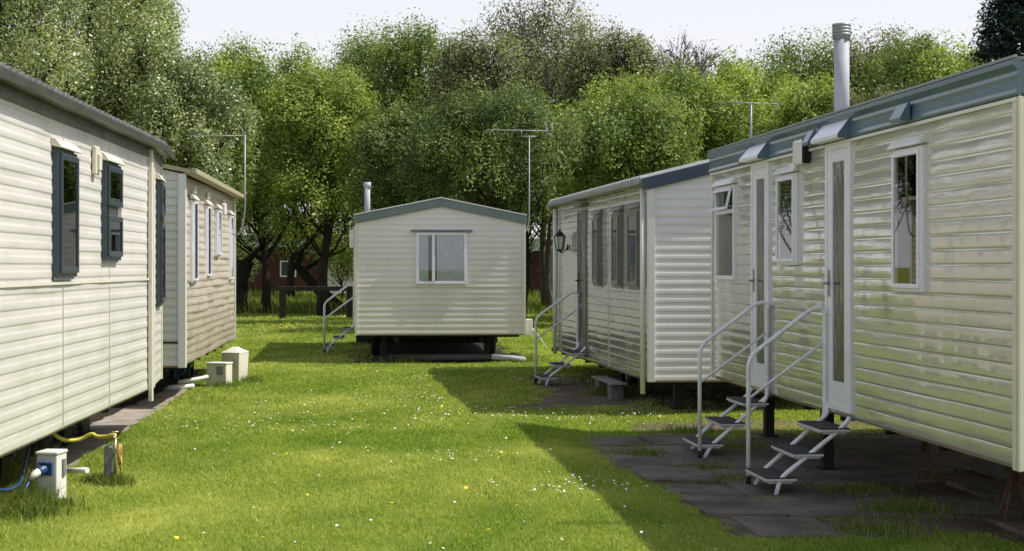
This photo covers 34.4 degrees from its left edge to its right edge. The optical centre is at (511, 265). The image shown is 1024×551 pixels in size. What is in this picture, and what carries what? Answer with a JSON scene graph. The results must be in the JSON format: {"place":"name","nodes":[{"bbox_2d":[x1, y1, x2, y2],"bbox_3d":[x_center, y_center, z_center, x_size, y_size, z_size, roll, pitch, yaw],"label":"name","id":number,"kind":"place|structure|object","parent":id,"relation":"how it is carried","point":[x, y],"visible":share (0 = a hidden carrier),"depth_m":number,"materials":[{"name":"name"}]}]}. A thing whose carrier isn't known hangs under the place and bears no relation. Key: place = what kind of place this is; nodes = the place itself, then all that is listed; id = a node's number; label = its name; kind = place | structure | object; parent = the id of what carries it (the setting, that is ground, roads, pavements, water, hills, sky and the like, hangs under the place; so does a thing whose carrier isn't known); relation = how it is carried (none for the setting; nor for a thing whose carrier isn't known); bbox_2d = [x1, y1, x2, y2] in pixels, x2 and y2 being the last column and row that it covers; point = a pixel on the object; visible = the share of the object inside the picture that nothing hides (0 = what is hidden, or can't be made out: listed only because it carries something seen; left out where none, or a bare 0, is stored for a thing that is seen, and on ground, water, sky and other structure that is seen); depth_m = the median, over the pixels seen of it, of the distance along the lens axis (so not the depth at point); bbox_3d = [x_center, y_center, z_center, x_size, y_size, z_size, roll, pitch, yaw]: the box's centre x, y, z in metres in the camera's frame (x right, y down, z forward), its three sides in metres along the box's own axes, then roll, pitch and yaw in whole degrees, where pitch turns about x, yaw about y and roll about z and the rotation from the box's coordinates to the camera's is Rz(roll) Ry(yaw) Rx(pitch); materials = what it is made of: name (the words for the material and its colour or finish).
{"place":"outdoors","nodes":[
{"label":"outdoors","id":0,"kind":"place"},
{"bbox_2d":[241,236,327,293],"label":"hall","id":1,"kind":"structure","parent":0,"point":[278,270],"depth_m":92.00,"materials":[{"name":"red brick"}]},
{"bbox_2d":[280,261,295,276],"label":"window","id":2,"kind":"structure","parent":1,"relation":"in","point":[283,265],"depth_m":91.97,"materials":[{"name":"white plastic"}]},
{"bbox_2d":[347,342,513,362],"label":"bare soil","id":3,"kind":"structure","parent":0,"point":[432,348],"depth_m":33.47,"materials":[{"name":"soil"}]},
{"bbox_2d":[372,356,403,362],"bbox_3d":[-2.175,1.640,29.060,0.550,0.120,0.120,0,0,0],"label":"sleeper","id":4,"kind":"object","parent":3,"relation":"on","point":[383,358],"visible":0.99,"depth_m":29.00,"materials":[{"name":"brown wood"}]},
{"bbox_2d":[349,123,548,354],"bbox_3d":[-1.403,-0.441,32.841,3.646,4.282,8.120,0,0,-6],"label":"static caravan","id":5,"kind":"object","parent":3,"relation":"on","point":[440,270],"visible":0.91,"depth_m":28.86,"materials":[{"name":"beige"}]},
{"bbox_2d":[411,230,471,284],"bbox_3d":[-1.228,-0.149,28.828,1.065,0.968,0.100,0,0,-6],"label":"window","id":6,"kind":"structure","parent":5,"relation":"in","point":[451,244],"depth_m":28.85,"materials":[{"name":"white plastic"}]},
{"bbox_2d":[388,353,520,359],"bbox_3d":[-1.017,1.615,29.426,2.369,0.135,0.257,0,0,0],"label":"waste pipe","id":7,"kind":"object","parent":3,"relation":"on","point":[457,356],"visible":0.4,"depth_m":29.43,"materials":[{"name":"grey plastic"}]},
{"bbox_2d":[482,337,491,360],"bbox_3d":[-0.451,1.457,29.529,0.160,0.514,0.160,0,0,-6],"label":"support leg","id":8,"kind":"object","parent":3,"relation":"on","point":[486,345],"visible":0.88,"depth_m":29.48,"materials":[{"name":"black metal"}]},
{"bbox_2d":[0,288,985,544],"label":"long grass","id":9,"kind":"structure","parent":0,"point":[32,500],"depth_m":12.44,"materials":[{"name":"plant"}]},
{"bbox_2d":[0,311,1023,550],"bbox_3d":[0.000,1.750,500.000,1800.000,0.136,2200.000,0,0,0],"label":"lawn","id":10,"kind":"structure","parent":0,"point":[525,378],"depth_m":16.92,"materials":[{"name":"green plant"}]},
{"bbox_2d":[28,449,67,498],"bbox_3d":[-3.275,1.500,11.679,0.170,0.385,0.348,0,0,6],"label":"power bollard","id":11,"kind":"object","parent":10,"relation":"on","point":[51,467],"visible":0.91,"depth_m":11.66,"materials":[{"name":"white plastic"}]},
{"bbox_2d":[0,0,101,106],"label":"broadleaf tree","id":12,"kind":"object","parent":10,"relation":"on","point":[17,49],"visible":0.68,"depth_m":35.23,"materials":[{"name":"green plant"}]},
{"bbox_2d":[0,0,194,117],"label":"broadleaf tree","id":13,"kind":"object","parent":10,"relation":"on","point":[101,11],"visible":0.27,"depth_m":38.86,"materials":[{"name":"green plant"}]},
{"bbox_2d":[9,384,195,485],"bbox_3d":[-4.815,1.688,14.748,2.627,0.036,17.673,0,0,-3],"label":"concrete strip","id":14,"kind":"object","parent":10,"relation":"on","point":[122,418],"visible":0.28,"depth_m":17.69,"materials":[{"name":"concrete"}]},
{"bbox_2d":[10,446,34,466],"bbox_3d":[-4.155,1.452,14.033,0.120,0.503,0.400,0,0,-3],"label":"support leg","id":15,"kind":"object","parent":14,"relation":"on","point":[22,452],"visible":0.23,"depth_m":13.92,"materials":[{"name":"black metal"}]},
{"bbox_2d":[33,439,51,456],"bbox_3d":[-4.202,1.457,14.882,0.120,0.514,0.400,0,0,-3],"label":"support leg","id":16,"kind":"object","parent":14,"relation":"on","point":[47,443],"visible":0.01,"depth_m":14.73,"materials":[{"name":"black metal"}]},
{"bbox_2d":[54,426,73,446],"bbox_3d":[-4.248,1.458,15.731,0.120,0.515,0.400,0,0,-3],"label":"support leg","id":17,"kind":"object","parent":14,"relation":"on","point":[66,432],"visible":0.23,"depth_m":15.60,"materials":[{"name":"black metal"}]},
{"bbox_2d":[73,417,92,435],"bbox_3d":[-4.295,1.452,16.579,0.120,0.504,0.400,0,0,-3],"label":"support leg","id":18,"kind":"object","parent":14,"relation":"on","point":[83,429],"visible":0.41,"depth_m":16.43,"materials":[{"name":"black metal"}]},
{"bbox_2d":[167,384,194,389],"bbox_3d":[-4.550,1.660,22.725,0.392,0.074,0.064,0,0,-40],"label":"white pipe","id":19,"kind":"object","parent":14,"relation":"on","point":[181,386],"visible":1,"depth_m":22.70,"materials":[{"name":"plastic"}]},
{"bbox_2d":[11,369,202,459],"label":"bare soil","id":20,"kind":"structure","parent":10,"relation":"on","point":[114,409],"depth_m":19.99,"materials":[{"name":"soil"}]},
{"bbox_2d":[0,62,175,484],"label":"static caravan","id":21,"kind":"object","parent":20,"relation":"on","point":[82,244],"visible":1,"depth_m":12.36,"materials":[{"name":"beige"}]},
{"bbox_2d":[0,445,29,491],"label":"blue lead","id":22,"kind":"object","parent":21,"relation":"hanging from","point":[22,473],"visible":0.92,"depth_m":11.67,"materials":[{"name":"plastic"}]},
{"bbox_2d":[51,138,81,279],"bbox_3d":[-3.276,-0.407,12.123,0.104,1.015,0.710,0,0,-3],"label":"window","id":23,"kind":"structure","parent":21,"relation":"in","point":[65,164],"depth_m":12.00,"materials":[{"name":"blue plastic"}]},
{"bbox_2d":[66,467,89,473],"bbox_3d":[-3.235,1.515,12.250,0.309,0.074,0.044,0,0,41],"label":"drain pipe","id":24,"kind":"object","parent":21,"relation":"attached to","point":[78,470],"visible":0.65,"depth_m":12.20,"materials":[{"name":"white plastic"}]},
{"bbox_2d":[101,152,124,262],"bbox_3d":[-3.377,-0.482,13.936,0.104,0.905,0.740,0,0,-3],"label":"window","id":25,"kind":"structure","parent":21,"relation":"in","point":[112,173],"depth_m":13.79,"materials":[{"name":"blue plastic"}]},
{"bbox_2d":[155,173,166,306],"bbox_3d":[-3.606,-0.257,16.927,0.104,1.355,0.660,0,0,-8],"label":"window","id":26,"kind":"structure","parent":21,"relation":"in","point":[160,196],"depth_m":16.66,"materials":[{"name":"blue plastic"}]},
{"bbox_2d":[155,370,167,385],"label":"support leg","id":27,"kind":"object","parent":20,"relation":"on","point":[160,382],"visible":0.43,"depth_m":23.09,"materials":[{"name":"black metal"}]},
{"bbox_2d":[163,127,245,382],"bbox_3d":[-5.692,-0.271,23.169,3.373,3.942,7.350,0,0,-5],"label":"static caravan","id":28,"kind":"object","parent":20,"relation":"on","point":[199,313],"visible":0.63,"depth_m":21.21,"materials":[{"name":"beige"}]},
{"bbox_2d":[188,194,199,283],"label":"window","id":29,"kind":"structure","parent":28,"relation":"in","point":[194,205],"depth_m":20.50,"materials":[{"name":"white plastic"}]},
{"bbox_2d":[204,199,212,276],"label":"window","id":30,"kind":"structure","parent":28,"relation":"in","point":[207,209],"depth_m":22.19,"materials":[{"name":"white plastic"}]},
{"bbox_2d":[213,204,222,256],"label":"window","id":31,"kind":"structure","parent":28,"relation":"in","point":[217,239],"depth_m":23.74,"materials":[{"name":"white plastic"}]},
{"bbox_2d":[227,210,234,280],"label":"window","id":32,"kind":"structure","parent":28,"relation":"in","point":[230,218],"depth_m":25.79,"materials":[{"name":"white plastic"}]},
{"bbox_2d":[104,431,122,476],"bbox_3d":[-3.092,1.495,12.849,0.159,0.422,0.138,0,0,-8],"label":"tap post","id":33,"kind":"object","parent":10,"relation":"on","point":[108,458],"visible":0.97,"depth_m":12.82,"materials":[{"name":"grey wood"}]},
{"bbox_2d":[52,432,115,441],"bbox_3d":[-3.366,1.305,12.938,0.545,0.151,0.150,0,0,-6],"label":"yellow hose","id":34,"kind":"object","parent":33,"relation":"hanging from","point":[60,438],"visible":0.94,"depth_m":12.96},
{"bbox_2d":[69,0,190,142],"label":"broadleaf tree","id":35,"kind":"object","parent":10,"relation":"on","point":[172,23],"visible":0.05,"depth_m":43.58,"materials":[{"name":"green plant"}]},
{"bbox_2d":[60,34,264,187],"bbox_3d":[-8.572,-2.027,39.876,5.247,7.704,4.403,0,0,-28],"label":"broadleaf tree","id":36,"kind":"object","parent":10,"relation":"on","point":[156,111],"visible":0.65,"depth_m":39.12,"materials":[{"name":"green plant"}]},
{"bbox_2d":[206,362,232,386],"bbox_3d":[-4.132,1.529,23.343,0.320,0.345,0.255,0,0,14],"label":"meter box","id":37,"kind":"object","parent":10,"relation":"on","point":[220,372],"visible":0.91,"depth_m":23.25,"materials":[{"name":"white plastic"}]},
{"bbox_2d":[177,374,210,383],"bbox_3d":[-4.415,1.580,23.083,0.110,0.120,0.560,0,0,43],"label":"white pipe","id":38,"kind":"object","parent":37,"relation":"attached to","point":[194,379],"visible":1,"depth_m":23.02,"materials":[{"name":"plastic"}]},
{"bbox_2d":[177,45,267,179],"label":"broadleaf tree","id":39,"kind":"object","parent":10,"relation":"on","point":[214,67],"depth_m":61.56,"materials":[{"name":"green plant"}]},
{"bbox_2d":[190,77,268,211],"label":"broadleaf tree","id":40,"kind":"object","parent":10,"relation":"on","point":[240,184],"visible":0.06,"depth_m":49.74,"materials":[{"name":"green plant"}]},
{"bbox_2d":[221,347,248,380],"bbox_3d":[-4.100,1.446,24.500,0.310,0.500,0.310,0,0,20],"label":"meter box","id":41,"kind":"object","parent":10,"relation":"on","point":[238,357],"visible":0.74,"depth_m":24.38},
{"bbox_2d":[236,234,261,281],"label":"shrub","id":42,"kind":"object","parent":10,"relation":"on","point":[241,254],"visible":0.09,"depth_m":67.76,"materials":[{"name":"green plant"}]},
{"bbox_2d":[236,226,273,313],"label":"old trunk","id":43,"kind":"object","parent":10,"relation":"on","point":[244,266],"visible":0.48,"depth_m":57.73,"materials":[{"name":"brown plant"}]},
{"bbox_2d":[238,211,290,290],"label":"shrub","id":44,"kind":"object","parent":10,"relation":"on","point":[252,231],"visible":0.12,"depth_m":85.56,"materials":[{"name":"green plant"}]},
{"bbox_2d":[190,29,348,313],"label":"broadleaf tree","id":45,"kind":"object","parent":10,"relation":"on","point":[249,72],"visible":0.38,"depth_m":57.06,"materials":[{"name":"green plant"}]},
{"bbox_2d":[236,81,344,298],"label":"broadleaf tree","id":46,"kind":"object","parent":10,"relation":"on","point":[290,276],"visible":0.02,"depth_m":75.78,"materials":[{"name":"green plant"}]},
{"bbox_2d":[245,195,363,311],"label":"leaning tree","id":47,"kind":"object","parent":10,"relation":"on","point":[308,278],"visible":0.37,"depth_m":59.91,"materials":[{"name":"green plant"}]},
{"bbox_2d":[276,286,352,318],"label":"timber barrier","id":48,"kind":"object","parent":10,"relation":"on","point":[282,290],"visible":0.53,"depth_m":52.89,"materials":[{"name":"brown wood"}]},
{"bbox_2d":[281,215,353,272],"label":"shrub","id":49,"kind":"object","parent":10,"relation":"on","point":[322,235],"visible":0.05,"depth_m":81.84,"materials":[{"name":"green plant"}]},
{"bbox_2d":[255,49,395,315],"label":"broadleaf tree","id":50,"kind":"object","parent":10,"relation":"on","point":[347,101],"visible":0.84,"depth_m":55.24,"materials":[{"name":"green plant"}]},
{"bbox_2d":[305,231,353,301],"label":"shrub","id":51,"kind":"object","parent":10,"relation":"on","point":[345,274],"visible":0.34,"depth_m":67.77,"materials":[{"name":"green plant"}]},
{"bbox_2d":[323,283,354,352],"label":"entry steps","id":52,"kind":"structure","parent":10,"relation":"on","point":[336,338],"depth_m":32.23,"materials":[{"name":"metal"}]},
{"bbox_2d":[328,244,353,298],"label":"static caravan","id":53,"kind":"object","parent":10,"relation":"on","point":[337,284],"visible":0.06,"depth_m":71.99,"materials":[{"name":"beige"}]},
{"bbox_2d":[292,12,433,210],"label":"broadleaf tree","id":54,"kind":"object","parent":10,"relation":"on","point":[358,55],"visible":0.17,"depth_m":61.38,"materials":[{"name":"green plant"}]},
{"bbox_2d":[340,97,475,220],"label":"broadleaf tree","id":55,"kind":"object","parent":10,"relation":"on","point":[395,134],"visible":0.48,"depth_m":48.30,"materials":[{"name":"green plant"}]},
{"bbox_2d":[356,7,485,200],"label":"broadleaf tree","id":56,"kind":"object","parent":10,"relation":"on","point":[409,53],"visible":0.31,"depth_m":59.40,"materials":[{"name":"green plant"}]},
{"bbox_2d":[174,373,671,548],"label":"dandelions","id":57,"kind":"object","parent":10,"relation":"on","point":[465,487],"visible":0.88,"depth_m":11.76,"materials":[{"name":"yellow plant"}]},
{"bbox_2d":[150,356,742,548],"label":"daisies","id":58,"kind":"object","parent":10,"relation":"on","point":[456,450],"visible":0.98,"depth_m":17.26,"materials":[{"name":"white plant"}]},
{"bbox_2d":[410,24,546,208],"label":"broadleaf tree","id":59,"kind":"object","parent":10,"relation":"on","point":[464,70],"visible":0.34,"depth_m":56.58,"materials":[{"name":"green plant"}]},
{"bbox_2d":[386,74,586,231],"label":"broadleaf tree","id":60,"kind":"object","parent":10,"relation":"on","point":[459,124],"visible":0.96,"depth_m":42.83,"materials":[{"name":"green plant"}]},
{"bbox_2d":[456,78,561,317],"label":"broadleaf tree","id":61,"kind":"object","parent":10,"relation":"on","point":[537,211],"visible":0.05,"depth_m":51.67,"materials":[{"name":"green plant"}]},
{"bbox_2d":[492,354,525,361],"bbox_3d":[-0.057,1.615,28.948,0.599,0.146,0.195,0,0,0],"label":"foil duct","id":62,"kind":"object","parent":10,"relation":"on","point":[505,357],"visible":0.96,"depth_m":28.89,"materials":[{"name":"grey metal"}]},
{"bbox_2d":[527,215,547,294],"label":"shrub","id":63,"kind":"object","parent":10,"relation":"on","point":[533,242],"visible":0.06,"depth_m":85.89,"materials":[{"name":"green plant"}]},
{"bbox_2d":[459,0,640,307],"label":"broadleaf tree","id":64,"kind":"object","parent":10,"relation":"on","point":[545,243],"visible":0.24,"depth_m":61.35,"materials":[{"name":"green plant"}]},
{"bbox_2d":[509,51,607,227],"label":"broadleaf tree","id":65,"kind":"object","parent":10,"relation":"on","point":[557,86],"depth_m":75.40,"materials":[{"name":"green plant"}]},
{"bbox_2d":[551,15,677,126],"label":"broadleaf tree","id":66,"kind":"object","parent":10,"relation":"on","point":[636,54],"visible":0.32,"depth_m":59.63,"materials":[{"name":"green plant"}]},
{"bbox_2d":[524,64,704,227],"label":"broadleaf tree","id":67,"kind":"object","parent":10,"relation":"on","point":[591,92],"visible":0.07,"depth_m":49.33,"materials":[{"name":"green plant"}]},
{"bbox_2d":[538,70,717,223],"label":"broadleaf tree","id":68,"kind":"object","parent":10,"relation":"on","point":[647,133],"visible":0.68,"depth_m":45.12,"materials":[{"name":"green plant"}]},
{"bbox_2d":[641,25,727,152],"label":"broadleaf tree","id":69,"kind":"object","parent":10,"relation":"on","point":[702,64],"visible":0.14,"depth_m":63.71,"materials":[{"name":"green plant"}]},
{"bbox_2d":[613,52,762,163],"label":"broadleaf tree","id":70,"kind":"object","parent":10,"relation":"on","point":[687,84],"visible":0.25,"depth_m":51.03,"materials":[{"name":"green plant"}]},
{"bbox_2d":[691,44,818,159],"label":"broadleaf tree","id":71,"kind":"object","parent":10,"relation":"on","point":[751,91],"visible":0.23,"depth_m":52.76,"materials":[{"name":"green plant"}]},
{"bbox_2d":[631,420,908,438],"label":"grass","id":72,"kind":"structure","parent":10,"relation":"on","point":[849,435],"depth_m":18.07,"materials":[{"name":"plant"}]},
{"bbox_2d":[759,393,777,436],"bbox_3d":[2.712,1.508,17.471,0.160,0.616,0.160,0,0,-6],"label":"support leg","id":73,"kind":"object","parent":72,"relation":"on","point":[768,420],"visible":0.5,"depth_m":17.42,"materials":[{"name":"black metal"}]},
{"bbox_2d":[577,436,1023,540],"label":"slab bed","id":74,"kind":"object","parent":10,"relation":"on","point":[968,525],"visible":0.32,"depth_m":11.72,"materials":[{"name":"concrete"}]},
{"bbox_2d":[583,434,1023,538],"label":"paving slabs","id":75,"kind":"structure","parent":74,"relation":"on","point":[886,461],"depth_m":13.65,"materials":[{"name":"concrete"}]},
{"bbox_2d":[683,300,769,457],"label":"entry steps","id":76,"kind":"structure","parent":75,"relation":"on","point":[699,441],"depth_m":15.40,"materials":[{"name":"galvanised metal"},{"name":"dark rubber treads"}]},
{"bbox_2d":[745,305,851,494],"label":"entry steps","id":77,"kind":"structure","parent":75,"relation":"on","point":[768,473],"depth_m":13.50,"materials":[{"name":"galvanised metal"},{"name":"dark rubber treads"}]},
{"bbox_2d":[816,410,838,469],"bbox_3d":[2.764,1.504,14.511,0.160,0.607,0.160,0,0,-6],"label":"support leg","id":78,"kind":"object","parent":75,"relation":"on","point":[827,459],"visible":0.48,"depth_m":14.46,"materials":[{"name":"black metal"}]},
{"bbox_2d":[707,23,1023,471],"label":"static caravan","id":79,"kind":"object","parent":78,"relation":"on","point":[886,231],"visible":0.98,"depth_m":12.01,"materials":[{"name":"beige"}]},
{"bbox_2d":[709,177,736,281],"bbox_3d":[2.196,-0.372,17.197,0.141,1.065,0.900,0,0,-6],"label":"window","id":80,"kind":"structure","parent":79,"relation":"in","point":[725,196],"depth_m":17.15,"materials":[{"name":"white plastic"}]},
{"bbox_2d":[738,141,770,388],"bbox_3d":[2.328,-0.003,15.773,0.170,2.325,0.774,0,0,-6],"label":"door","id":81,"kind":"structure","parent":79,"relation":"in","point":[760,173],"depth_m":15.80,"materials":[{"name":"white plastic"}]},
{"bbox_2d":[772,165,799,266],"bbox_3d":[2.463,-0.442,14.781,0.104,0.905,0.680,0,0,-6],"label":"window","id":82,"kind":"structure","parent":79,"relation":"in","point":[787,185],"depth_m":14.71,"materials":[{"name":"white plastic"}]},
{"bbox_2d":[809,117,852,413],"bbox_3d":[2.582,-0.003,13.291,0.170,2.325,0.784,0,0,-6],"label":"door","id":83,"kind":"structure","parent":79,"relation":"in","point":[838,158],"depth_m":13.29,"materials":[{"name":"white plastic"}]},
{"bbox_2d":[886,134,927,294],"bbox_3d":[2.787,-0.352,11.618,0.104,1.105,0.660,0,0,-6],"label":"window","id":84,"kind":"structure","parent":79,"relation":"in","point":[908,165],"depth_m":11.56,"materials":[{"name":"white plastic"}]},
{"bbox_2d":[998,471,1023,521],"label":"axle stand","id":85,"kind":"object","parent":75,"relation":"on","point":[1014,476],"visible":0.52,"depth_m":11.56,"materials":[{"name":"metal"}]},
{"bbox_2d":[912,441,937,490],"bbox_3d":[3.334,1.532,13.363,0.201,0.545,0.200,0,0,13],"label":"axle stand","id":86,"kind":"object","parent":74,"relation":"on","point":[924,446],"visible":0.68,"depth_m":13.32,"materials":[{"name":"metal"}]},
{"bbox_2d":[756,68,869,132],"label":"broadleaf tree","id":87,"kind":"object","parent":10,"relation":"on","point":[805,106],"visible":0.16,"depth_m":49.29,"materials":[{"name":"green plant"}]},
{"bbox_2d":[746,24,882,125],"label":"broadleaf tree","id":88,"kind":"object","parent":10,"relation":"on","point":[795,58],"visible":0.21,"depth_m":59.47,"materials":[{"name":"green plant"}]},
{"bbox_2d":[829,79,911,112],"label":"broadleaf tree","id":89,"kind":"object","parent":10,"relation":"on","point":[878,94],"visible":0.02,"depth_m":47.49,"materials":[{"name":"green plant"}]},
{"bbox_2d":[813,18,938,102],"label":"broadleaf tree","id":90,"kind":"object","parent":10,"relation":"on","point":[870,50],"visible":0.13,"depth_m":59.27,"materials":[{"name":"green plant"}]},
{"bbox_2d":[850,25,964,100],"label":"broadleaf tree","id":91,"kind":"object","parent":10,"relation":"on","point":[908,52],"visible":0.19,"depth_m":55.55,"materials":[{"name":"green plant"}]},
{"bbox_2d":[896,29,991,87],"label":"broadleaf tree","id":92,"kind":"object","parent":10,"relation":"on","point":[939,66],"visible":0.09,"depth_m":49.56,"materials":[{"name":"green plant"}]},
{"bbox_2d":[960,0,1023,70],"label":"conifer","id":93,"kind":"object","parent":10,"relation":"on","point":[1007,26],"visible":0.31,"depth_m":41.52,"materials":[{"name":"green plant"}]},
{"bbox_2d":[6,0,1020,241],"label":"sky","id":94,"kind":"structure","parent":0,"point":[729,22],"materials":[{"name":"white"}]},
{"bbox_2d":[529,239,539,291],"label":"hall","id":95,"kind":"structure","parent":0,"point":[534,267],"depth_m":92.00,"materials":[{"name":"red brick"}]},
{"bbox_2d":[505,374,791,412],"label":"dirt path","id":96,"kind":"structure","parent":0,"point":[570,392],"depth_m":21.42,"materials":[{"name":"soil"}]},
{"bbox_2d":[534,291,586,385],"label":"entry steps","id":97,"kind":"structure","parent":96,"relation":"on","point":[559,365],"depth_m":23.87,"materials":[{"name":"galvanized metal"},{"name":"dark rubber treads"}]},
{"bbox_2d":[591,375,626,399],"bbox_3d":[1.264,1.595,21.658,0.200,0.225,1.500,0,0,-7],"label":"plank on blocks","id":98,"kind":"object","parent":96,"relation":"on","point":[614,389],"visible":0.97,"depth_m":21.08,"materials":[{"name":"concrete"}]},
{"bbox_2d":[546,93,779,393],"bbox_3d":[2.531,-0.236,23.514,3.405,3.872,8.590,0,0,-7],"label":"static caravan","id":99,"kind":"object","parent":96,"relation":"on","point":[631,267],"visible":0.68,"depth_m":19.56,"materials":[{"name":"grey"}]},
{"bbox_2d":[551,221,552,295],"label":"window","id":100,"kind":"structure","parent":99,"relation":"in","point":[552,221],"depth_m":26.90,"materials":[{"name":"grey plastic"}]},
{"bbox_2d":[575,209,586,352],"bbox_3d":[1.001,0.215,23.752,0.108,2.030,0.720,0,0,-7],"label":"door","id":101,"kind":"structure","parent":99,"relation":"in","point":[581,280],"depth_m":23.78,"materials":[{"name":"grey plastic"}]},
{"bbox_2d":[591,209,602,287],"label":"window","id":102,"kind":"structure","parent":99,"relation":"in","point":[597,255],"depth_m":22.22,"materials":[{"name":"glass"}]},
{"bbox_2d":[610,205,623,288],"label":"window","id":103,"kind":"structure","parent":99,"relation":"in","point":[617,217],"depth_m":20.77,"materials":[{"name":"glass"}]},
{"bbox_2d":[625,202,639,290],"bbox_3d":[1.484,-0.232,19.881,0.104,1.065,0.740,0,0,-7],"label":"window","id":104,"kind":"structure","parent":99,"relation":"in","point":[633,214],"depth_m":19.83,"materials":[{"name":"glass"}]},
{"bbox_2d":[670,384,687,409],"bbox_3d":[1.984,1.527,19.682,0.180,0.374,0.180,0,0,-7],"label":"support leg","id":105,"kind":"object","parent":96,"relation":"on","point":[678,396],"visible":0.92,"depth_m":19.62,"materials":[{"name":"black metal"}]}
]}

